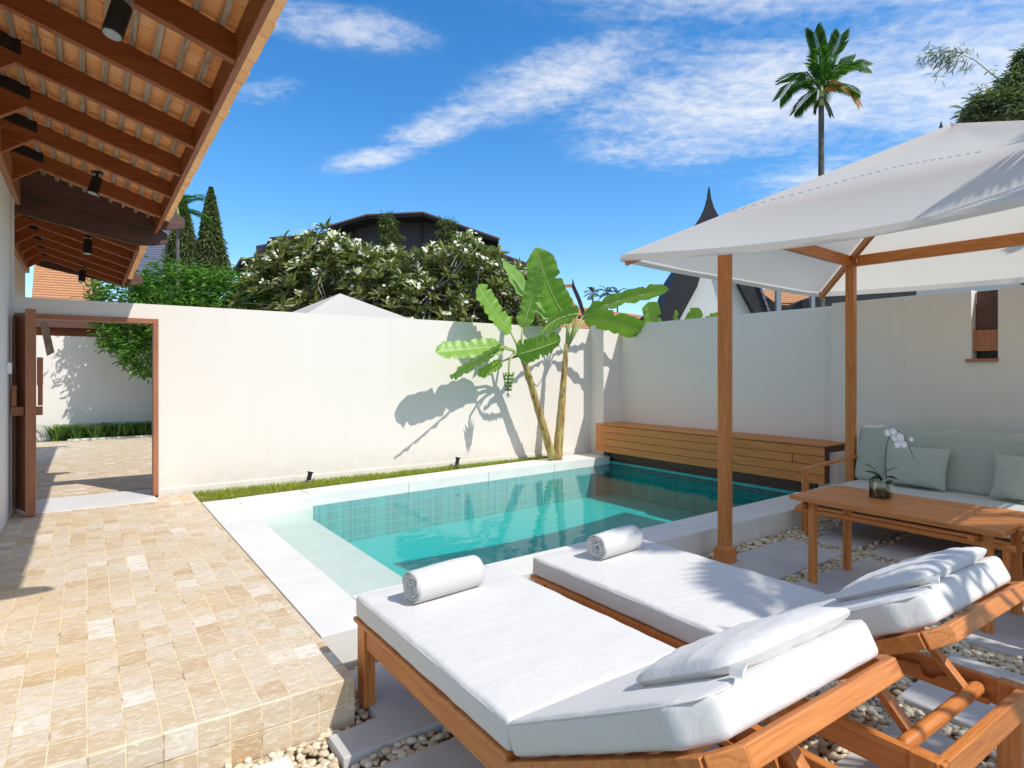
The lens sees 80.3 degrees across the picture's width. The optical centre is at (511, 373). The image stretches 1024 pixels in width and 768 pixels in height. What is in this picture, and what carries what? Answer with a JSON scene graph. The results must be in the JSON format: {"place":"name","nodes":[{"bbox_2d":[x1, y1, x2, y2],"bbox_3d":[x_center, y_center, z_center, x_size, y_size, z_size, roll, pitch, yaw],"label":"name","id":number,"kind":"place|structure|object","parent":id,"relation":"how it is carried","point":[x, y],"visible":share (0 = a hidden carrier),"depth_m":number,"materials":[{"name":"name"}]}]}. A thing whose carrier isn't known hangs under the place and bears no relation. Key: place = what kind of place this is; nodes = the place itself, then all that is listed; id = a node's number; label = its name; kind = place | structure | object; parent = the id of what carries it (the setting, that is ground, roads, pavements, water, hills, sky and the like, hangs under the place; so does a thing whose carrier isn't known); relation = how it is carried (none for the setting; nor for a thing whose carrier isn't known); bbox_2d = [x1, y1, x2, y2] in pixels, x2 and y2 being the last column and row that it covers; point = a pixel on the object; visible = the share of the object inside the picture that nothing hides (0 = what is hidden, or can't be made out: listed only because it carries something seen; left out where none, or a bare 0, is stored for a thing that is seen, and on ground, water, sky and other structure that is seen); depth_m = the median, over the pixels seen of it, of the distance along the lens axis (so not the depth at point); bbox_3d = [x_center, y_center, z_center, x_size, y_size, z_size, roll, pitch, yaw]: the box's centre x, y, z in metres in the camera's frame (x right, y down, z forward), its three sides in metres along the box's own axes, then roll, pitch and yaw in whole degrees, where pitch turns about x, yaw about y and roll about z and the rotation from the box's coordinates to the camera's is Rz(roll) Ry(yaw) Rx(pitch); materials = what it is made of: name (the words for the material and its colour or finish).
{"place":"outdoors","nodes":[
{"label":"outdoors","id":0,"kind":"place"},
{"bbox_2d":[16,437,156,509],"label":"neighbour terrace","id":1,"kind":"structure","parent":0,"point":[78,467],"depth_m":9.57,"materials":[{"name":"stone"}]},
{"bbox_2d":[294,294,408,318],"bbox_3d":[-3.204,-0.019,11.300,3.100,2.957,3.100,0,0,-39],"label":"neighbour parasol","id":2,"kind":"object","parent":1,"relation":"on","point":[339,304],"visible":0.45,"depth_m":10.97,"materials":[{"name":"fabric"}]},
{"bbox_2d":[0,494,354,767],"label":"terrace","id":3,"kind":"structure","parent":0,"point":[175,631],"depth_m":3.20,"materials":[{"name":"stone"}]},
{"bbox_2d":[14,489,156,515],"bbox_3d":[-4.842,1.726,6.950,1.280,0.539,0.900,0,0,-35],"label":"threshold","id":4,"kind":"object","parent":3,"relation":"on","point":[58,504],"visible":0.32,"depth_m":6.92,"materials":[{"name":"stone"}]},
{"bbox_2d":[294,545,751,767],"bbox_3d":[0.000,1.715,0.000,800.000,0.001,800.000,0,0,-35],"label":"ground","id":5,"kind":"structure","parent":0,"point":[307,757],"depth_m":2.71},
{"bbox_2d":[0,511,14,538],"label":"terrace under eaves","id":6,"kind":"structure","parent":5,"relation":"on","point":[6,525],"depth_m":5.88,"materials":[{"name":"tile"}]},
{"bbox_2d":[32,265,100,300],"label":"tiled outbuilding","id":7,"kind":"structure","parent":5,"relation":"on","point":[51,283],"depth_m":15.33,"materials":[{"name":"tile"}]},
{"bbox_2d":[14,190,166,296],"bbox_3d":[-7.206,-0.614,8.059,4.200,4.818,4.144,0,0,-35],"label":"neighbour villa","id":8,"kind":"object","parent":5,"relation":"on","point":[48,234],"visible":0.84,"depth_m":8.03,"materials":[{"name":"white paint"}]},
{"bbox_2d":[40,321,54,355],"bbox_3d":[-6.696,-0.505,8.740,0.172,0.497,0.012,0,0,-35],"label":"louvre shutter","id":9,"kind":"object","parent":8,"relation":"hanging from","point":[48,343],"visible":1,"depth_m":8.74,"materials":[{"name":"wood"}]},
{"bbox_2d":[78,267,85,281],"bbox_3d":[-6.653,-1.534,9.393,0.106,0.233,0.118,0,0,-35],"label":"spotlight","id":10,"kind":"object","parent":8,"relation":"attached to","point":[82,276],"visible":1,"depth_m":9.36,"materials":[{"name":"black metal"}]},
{"bbox_2d":[83,235,92,254],"bbox_3d":[-5.308,-1.609,7.593,0.106,0.233,0.118,0,0,-35],"label":"spotlight","id":11,"kind":"object","parent":8,"relation":"attached to","point":[87,246],"visible":0.98,"depth_m":7.56,"materials":[{"name":"black metal"}]},
{"bbox_2d":[36,320,147,337],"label":"timber outhouse","id":12,"kind":"structure","parent":5,"relation":"on","point":[69,328],"depth_m":14.63,"materials":[{"name":"brown wood"}]},
{"bbox_2d":[36,335,151,440],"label":"neighbour wall","id":13,"kind":"structure","parent":5,"relation":"on","point":[84,382],"depth_m":14.08,"materials":[{"name":"paint"}]},
{"bbox_2d":[68,435,151,440],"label":"kerb","id":14,"kind":"structure","parent":5,"relation":"on","point":[110,437],"depth_m":13.68,"materials":[{"name":"concrete"}]},
{"bbox_2d":[0,0,287,532],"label":"villa","id":15,"kind":"object","parent":5,"relation":"on","point":[137,115],"visible":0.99,"depth_m":4.50,"materials":[{"name":"white paint"}]},
{"bbox_2d":[7,363,11,373],"bbox_3d":[-4.960,-0.055,5.988,0.038,0.110,0.060,0,0,-35],"label":"light switch","id":16,"kind":"object","parent":15,"relation":"attached to","point":[9,368],"visible":1,"depth_m":5.96,"materials":[{"name":"white plastic"}]},
{"bbox_2d":[87,170,103,195],"bbox_3d":[-4.112,-1.878,5.985,0.103,0.234,0.140,0,0,36],"label":"spotlight","id":17,"kind":"object","parent":15,"relation":"attached to","point":[95,183],"visible":1,"depth_m":5.95,"materials":[{"name":"black metal"}]},
{"bbox_2d":[101,0,133,41],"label":"spotlight","id":18,"kind":"object","parent":15,"relation":"attached to","point":[116,20],"visible":1,"depth_m":2.92,"materials":[{"name":"black metal"}]},
{"bbox_2d":[128,230,180,301],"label":"slate roof house","id":19,"kind":"structure","parent":5,"relation":"on","point":[152,252],"depth_m":32.98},
{"bbox_2d":[162,202,196,291],"bbox_3d":[-14.097,-2.977,26.023,1.802,9.344,1.826,0,0,-35],"label":"mast tree","id":20,"kind":"object","parent":5,"relation":"on","point":[187,237],"visible":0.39,"depth_m":25.64,"materials":[{"name":"green plant"}]},
{"bbox_2d":[175,194,214,303],"bbox_3d":[-11.102,-2.465,20.058,2.276,8.319,2.189,0,0,-35],"label":"palm","id":21,"kind":"object","parent":5,"relation":"on","point":[185,197],"visible":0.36,"depth_m":20.00,"materials":[{"name":"green plant"}]},
{"bbox_2d":[187,186,235,296],"bbox_3d":[-11.945,-2.861,23.991,1.559,9.112,1.689,0,0,24],"label":"mast tree","id":22,"kind":"object","parent":5,"relation":"on","point":[211,248],"visible":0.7,"depth_m":23.74,"materials":[{"name":"green plant"}]},
{"bbox_2d":[253,756,293,767],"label":"stepping stone","id":23,"kind":"object","parent":5,"relation":"on","point":[284,762],"visible":1,"depth_m":2.48,"materials":[{"name":"stone"}]},
{"bbox_2d":[14,296,589,510],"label":"garden wall","id":24,"kind":"structure","parent":5,"relation":"on","point":[252,397],"depth_m":8.47,"materials":[{"name":"paint"}]},
{"bbox_2d":[12,309,158,516],"bbox_3d":[-4.682,0.397,6.738,1.340,2.114,0.690,0,0,-35],"label":"garden door","id":25,"kind":"structure","parent":24,"relation":"attached to","point":[26,410],"depth_m":6.32,"materials":[{"name":"brown wood"}]},
{"bbox_2d":[15,313,24,511],"bbox_3d":[-5.110,0.400,6.347,0.462,2.060,0.030,0,0,37],"label":"door leaf","id":26,"kind":"structure","parent":25,"relation":"in","point":[19,318],"depth_m":6.36,"materials":[{"name":"brown wood"}]},
{"bbox_2d":[191,455,562,502],"bbox_3d":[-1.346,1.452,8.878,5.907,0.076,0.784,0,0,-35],"label":"grass","id":27,"kind":"structure","parent":5,"relation":"on","point":[229,493],"depth_m":8.12,"materials":[{"name":"green plant"}]},
{"bbox_2d":[305,471,313,483],"bbox_3d":[-2.705,1.387,8.104,0.112,0.178,0.087,0,0,-35],"label":"garden uplight","id":28,"kind":"object","parent":27,"relation":"on","point":[309,476],"visible":0.86,"depth_m":8.07,"materials":[{"name":"black metal"}]},
{"bbox_2d":[454,457,460,467],"bbox_3d":[-0.856,1.387,9.484,0.112,0.178,0.087,0,0,-35],"label":"garden uplight","id":29,"kind":"object","parent":27,"relation":"on","point":[457,461],"visible":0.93,"depth_m":9.46,"materials":[{"name":"black metal"}]},
{"bbox_2d":[436,266,560,460],"bbox_3d":[-0.120,-0.133,9.415,2.456,3.214,0.805,0,0,-35],"label":"banana plant","id":30,"kind":"object","parent":27,"relation":"in","point":[526,352],"visible":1,"depth_m":9.57,"materials":[{"name":"green plant"}]},
{"bbox_2d":[549,441,552,458],"bbox_3d":[0.652,1.264,10.174,0.055,0.340,0.055,0,0,-12],"label":"banana sucker","id":31,"kind":"object","parent":27,"relation":"in","point":[550,454],"visible":1,"depth_m":10.15,"materials":[{"name":"green plant"}]},
{"bbox_2d":[503,247,668,459],"bbox_3d":[1.445,-0.311,10.688,3.276,3.553,1.104,0,0,-35],"label":"banana plant","id":32,"kind":"object","parent":27,"relation":"in","point":[556,309],"visible":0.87,"depth_m":10.34,"materials":[{"name":"green plant"}]},
{"bbox_2d":[233,211,527,313],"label":"charcoal house","id":33,"kind":"structure","parent":5,"relation":"on","point":[417,229],"depth_m":30.90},
{"bbox_2d":[227,216,546,325],"bbox_3d":[-2.438,-0.808,13.211,6.906,5.044,3.099,0,0,1],"label":"frangipani tree","id":34,"kind":"object","parent":5,"relation":"on","point":[301,259],"visible":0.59,"depth_m":12.45,"materials":[{"name":"green plant"}]},
{"bbox_2d":[376,211,404,266],"bbox_3d":[-4.424,-2.099,22.003,0.956,7.601,1.006,0,0,-35],"label":"distant tree","id":35,"kind":"object","parent":5,"relation":"on","point":[384,239],"visible":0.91,"depth_m":21.88,"materials":[{"name":"green plant"}]},
{"bbox_2d":[433,215,461,249],"bbox_3d":[-2.303,-2.007,21.967,1.296,7.415,1.087,0,0,-35],"label":"distant tree","id":36,"kind":"object","parent":5,"relation":"on","point":[443,238],"visible":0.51,"depth_m":21.82,"materials":[{"name":"green plant"}]},
{"bbox_2d":[584,287,600,300],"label":"distant palm","id":37,"kind":"object","parent":5,"relation":"on","point":[592,289],"visible":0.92,"depth_m":59.97,"materials":[{"name":"green plant"}]},
{"bbox_2d":[598,285,617,309],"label":"distant palm","id":38,"kind":"object","parent":5,"relation":"on","point":[606,290],"visible":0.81,"depth_m":59.84,"materials":[{"name":"green plant"}]},
{"bbox_2d":[609,287,624,311],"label":"distant palm","id":39,"kind":"object","parent":5,"relation":"on","point":[614,288],"visible":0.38,"depth_m":59.83,"materials":[{"name":"green plant"}]},
{"bbox_2d":[642,302,717,322],"bbox_3d":[3.972,0.002,14.423,1.822,3.397,0.341,0,0,1],"label":"banana clump","id":40,"kind":"object","parent":5,"relation":"on","point":[651,311],"visible":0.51,"depth_m":14.34,"materials":[{"name":"green plant"}]},
{"bbox_2d":[590,306,831,487],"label":"side wall","id":41,"kind":"structure","parent":5,"relation":"on","point":[665,373],"depth_m":9.55,"materials":[{"name":"paint"}]},
{"bbox_2d":[657,186,769,320],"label":"gabled house","id":42,"kind":"structure","parent":5,"relation":"on","point":[683,295],"depth_m":16.25,"materials":[{"name":"white paint"}]},
{"bbox_2d":[595,422,844,496],"bbox_3d":[2.935,1.290,9.352,0.647,0.810,4.135,0,0,-35],"label":"timber bench","id":43,"kind":"object","parent":5,"relation":"on","point":[767,471],"visible":0.76,"depth_m":8.88,"materials":[{"name":"brown wood"}]},
{"bbox_2d":[772,22,873,306],"bbox_3d":[8.627,-4.071,17.020,2.345,11.533,2.218,0,0,40],"label":"areca palm","id":44,"kind":"object","parent":5,"relation":"on","point":[822,70],"visible":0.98,"depth_m":16.96,"materials":[{"name":"green plant"}]},
{"bbox_2d":[832,285,1023,451],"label":"boundary wall","id":45,"kind":"structure","parent":5,"relation":"on","point":[950,360],"depth_m":6.97,"materials":[{"name":"paint"}]},
{"bbox_2d":[914,41,1007,100],"bbox_3d":[10.370,-2.742,13.323,2.994,8.876,0.637,0,0,-1],"label":"bamboo","id":46,"kind":"object","parent":5,"relation":"on","point":[948,57],"visible":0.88,"depth_m":13.29,"materials":[{"name":"green plant"}]},
{"bbox_2d":[948,43,1023,284],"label":"olive green tree","id":47,"kind":"object","parent":5,"relation":"on","point":[1004,101],"visible":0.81,"depth_m":12.74,"materials":[{"name":"green plant"}]},
{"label":"planting bed","id":48,"kind":"structure","parent":5,"relation":"on","visible":0},
{"bbox_2d":[36,420,151,441],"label":"tufted grass","id":49,"kind":"structure","parent":48,"relation":"on","point":[60,432],"depth_m":13.71,"materials":[{"name":"green plant"}]},
{"bbox_2d":[71,254,297,433],"bbox_3d":[-6.885,-0.593,13.743,6.136,4.363,2.501,0,0,-5],"label":"leafy tree","id":50,"kind":"object","parent":48,"relation":"on","point":[149,291],"visible":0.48,"depth_m":13.38,"materials":[{"name":"green plant"}]},
{"bbox_2d":[202,451,844,670],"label":"swimming pool","id":51,"kind":"structure","parent":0,"point":[322,558],"depth_m":7.63,"materials":[{"name":"stone"}]},
{"bbox_2d":[25,0,1023,314],"label":"sky","id":52,"kind":"structure","parent":0,"point":[588,134],"materials":[{"name":"blue"}]},
{"bbox_2d":[502,280,589,328],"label":"clay roof house","id":53,"kind":"structure","parent":0,"point":[580,304],"depth_m":24.60,"materials":[{"name":"orange tile"}]},
{"bbox_2d":[578,307,643,328],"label":"clay roof house","id":54,"kind":"structure","parent":0,"point":[640,317],"depth_m":29.01,"materials":[{"name":"orange tile"}]},
{"bbox_2d":[224,518,1023,767],"bbox_3d":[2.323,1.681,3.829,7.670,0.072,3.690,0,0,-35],"label":"pebbles","id":55,"kind":"object","parent":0,"point":[878,717],"visible":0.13,"depth_m":2.99,"materials":[{"name":"white gravel"}]},
{"bbox_2d":[329,662,443,767],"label":"paving slab","id":56,"kind":"structure","parent":55,"relation":"on","point":[398,711],"depth_m":2.86,"materials":[{"name":"concrete"}]},
{"bbox_2d":[378,737,542,767],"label":"paving slab","id":57,"kind":"structure","parent":55,"relation":"on","point":[454,752],"depth_m":2.62,"materials":[{"name":"concrete"}]},
{"bbox_2d":[353,565,903,767],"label":"sun lounger","id":58,"kind":"object","parent":55,"relation":"on","point":[499,667],"visible":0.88,"depth_m":2.04,"materials":[{"name":"white fabric"}]},
{"bbox_2d":[402,555,484,603],"bbox_3d":[-0.348,1.043,3.076,0.408,0.173,0.163,0,0,-41],"label":"rolled towel","id":59,"kind":"object","parent":58,"relation":"on","point":[436,580],"visible":1,"depth_m":3.00,"materials":[{"name":"white fabric"}]},
{"bbox_2d":[636,606,849,685],"bbox_3d":[0.705,0.809,1.784,0.667,0.212,0.389,0,0,-35],"label":"head pillow","id":60,"kind":"object","parent":58,"relation":"on","point":[738,650],"visible":0.86,"depth_m":1.66,"materials":[{"name":"white fabric"}]},
{"bbox_2d":[700,745,717,752],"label":"paving slab","id":61,"kind":"structure","parent":55,"relation":"on","point":[713,747],"depth_m":2.68,"materials":[{"name":"concrete"}]},
{"bbox_2d":[530,539,1023,767],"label":"sun lounger","id":62,"kind":"object","parent":55,"relation":"on","point":[673,597],"visible":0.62,"depth_m":2.50,"materials":[{"name":"white fabric"}]},
{"bbox_2d":[587,525,642,559],"bbox_3d":[0.635,1.045,3.756,0.368,0.167,0.158,0,0,-41],"label":"rolled towel","id":63,"kind":"object","parent":62,"relation":"on","point":[612,542],"visible":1,"depth_m":3.68,"materials":[{"name":"white fabric"}]},
{"bbox_2d":[835,547,986,600],"bbox_3d":[1.627,0.808,2.430,0.667,0.213,0.388,0,0,-35],"label":"head pillow","id":64,"kind":"object","parent":62,"relation":"on","point":[935,567],"visible":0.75,"depth_m":2.30,"materials":[{"name":"white fabric"}]},
{"bbox_2d":[730,539,842,579],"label":"paving slab","id":65,"kind":"structure","parent":55,"relation":"on","point":[782,559],"depth_m":5.46,"materials":[{"name":"concrete"}]},
{"bbox_2d":[620,120,1023,564],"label":"gazebo","id":66,"kind":"object","parent":55,"relation":"on","point":[941,208],"visible":0.96,"depth_m":5.31,"materials":[{"name":"white fabric"}]},
{"bbox_2d":[793,558,890,594],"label":"paving slab","id":67,"kind":"structure","parent":55,"relation":"on","point":[838,579],"depth_m":4.97,"materials":[{"name":"concrete"}]},
{"bbox_2d":[789,485,1023,633],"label":"dining table","id":68,"kind":"object","parent":67,"relation":"on","point":[984,525],"visible":0.98,"depth_m":4.38,"materials":[{"name":"brown wood"}]},
{"bbox_2d":[869,479,891,499],"bbox_3d":[2.920,0.907,4.799,0.124,0.145,0.124,0,0,-35],"label":"glass vase","id":69,"kind":"object","parent":68,"relation":"on","point":[873,486],"visible":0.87,"depth_m":4.82,"materials":[{"name":"clear glass"}]},
{"bbox_2d":[863,428,913,496],"bbox_3d":[2.977,0.697,4.790,0.412,0.539,0.094,0,0,5],"label":"orchid","id":70,"kind":"object","parent":69,"relation":"in","point":[899,437],"visible":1,"depth_m":4.78,"materials":[{"name":"plant"}]},
{"bbox_2d":[818,524,908,551],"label":"paving slab","id":71,"kind":"structure","parent":55,"relation":"on","point":[864,535],"depth_m":6.19,"materials":[{"name":"concrete"}]},
{"bbox_2d":[797,425,1023,574],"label":"sofa","id":72,"kind":"object","parent":71,"relation":"on","point":[970,472],"visible":0.56,"depth_m":6.12,"materials":[{"name":"green fabric"}]},
{"bbox_2d":[881,443,950,490],"bbox_3d":[4.219,0.968,6.348,0.242,0.413,0.600,0,0,-35],"label":"scatter cushion","id":73,"kind":"object","parent":72,"relation":"on","point":[925,467],"visible":0.93,"depth_m":6.27,"materials":[{"name":"green fabric"}]},
{"bbox_2d":[989,453,1023,500],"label":"scatter cushion","id":74,"kind":"object","parent":72,"relation":"on","point":[1008,481],"visible":1,"depth_m":5.64,"materials":[{"name":"green fabric"}]},
{"bbox_2d":[834,722,955,767],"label":"paving slab","id":75,"kind":"structure","parent":55,"relation":"on","point":[937,743],"depth_m":2.69,"materials":[{"name":"concrete"}]},
{"bbox_2d":[867,535,1001,560],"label":"paving slab","id":76,"kind":"structure","parent":55,"relation":"on","point":[915,546],"depth_m":5.76,"materials":[{"name":"concrete"}]},
{"bbox_2d":[897,653,1023,728],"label":"paving slab","id":77,"kind":"structure","parent":55,"relation":"on","point":[926,698],"depth_m":3.13,"materials":[{"name":"concrete"}]},
{"bbox_2d":[959,600,1023,660],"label":"paving slab","id":78,"kind":"structure","parent":55,"relation":"on","point":[1006,638],"depth_m":3.82,"materials":[{"name":"concrete"}]},
{"bbox_2d":[1018,527,1023,536],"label":"side table","id":79,"kind":"object","parent":78,"relation":"on","point":[1021,532],"visible":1,"depth_m":3.86,"materials":[{"name":"brown wood"}]},
{"bbox_2d":[763,283,1020,311],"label":"clay roof house","id":80,"kind":"structure","parent":0,"point":[778,301],"depth_m":19.50,"materials":[{"name":"grey"}]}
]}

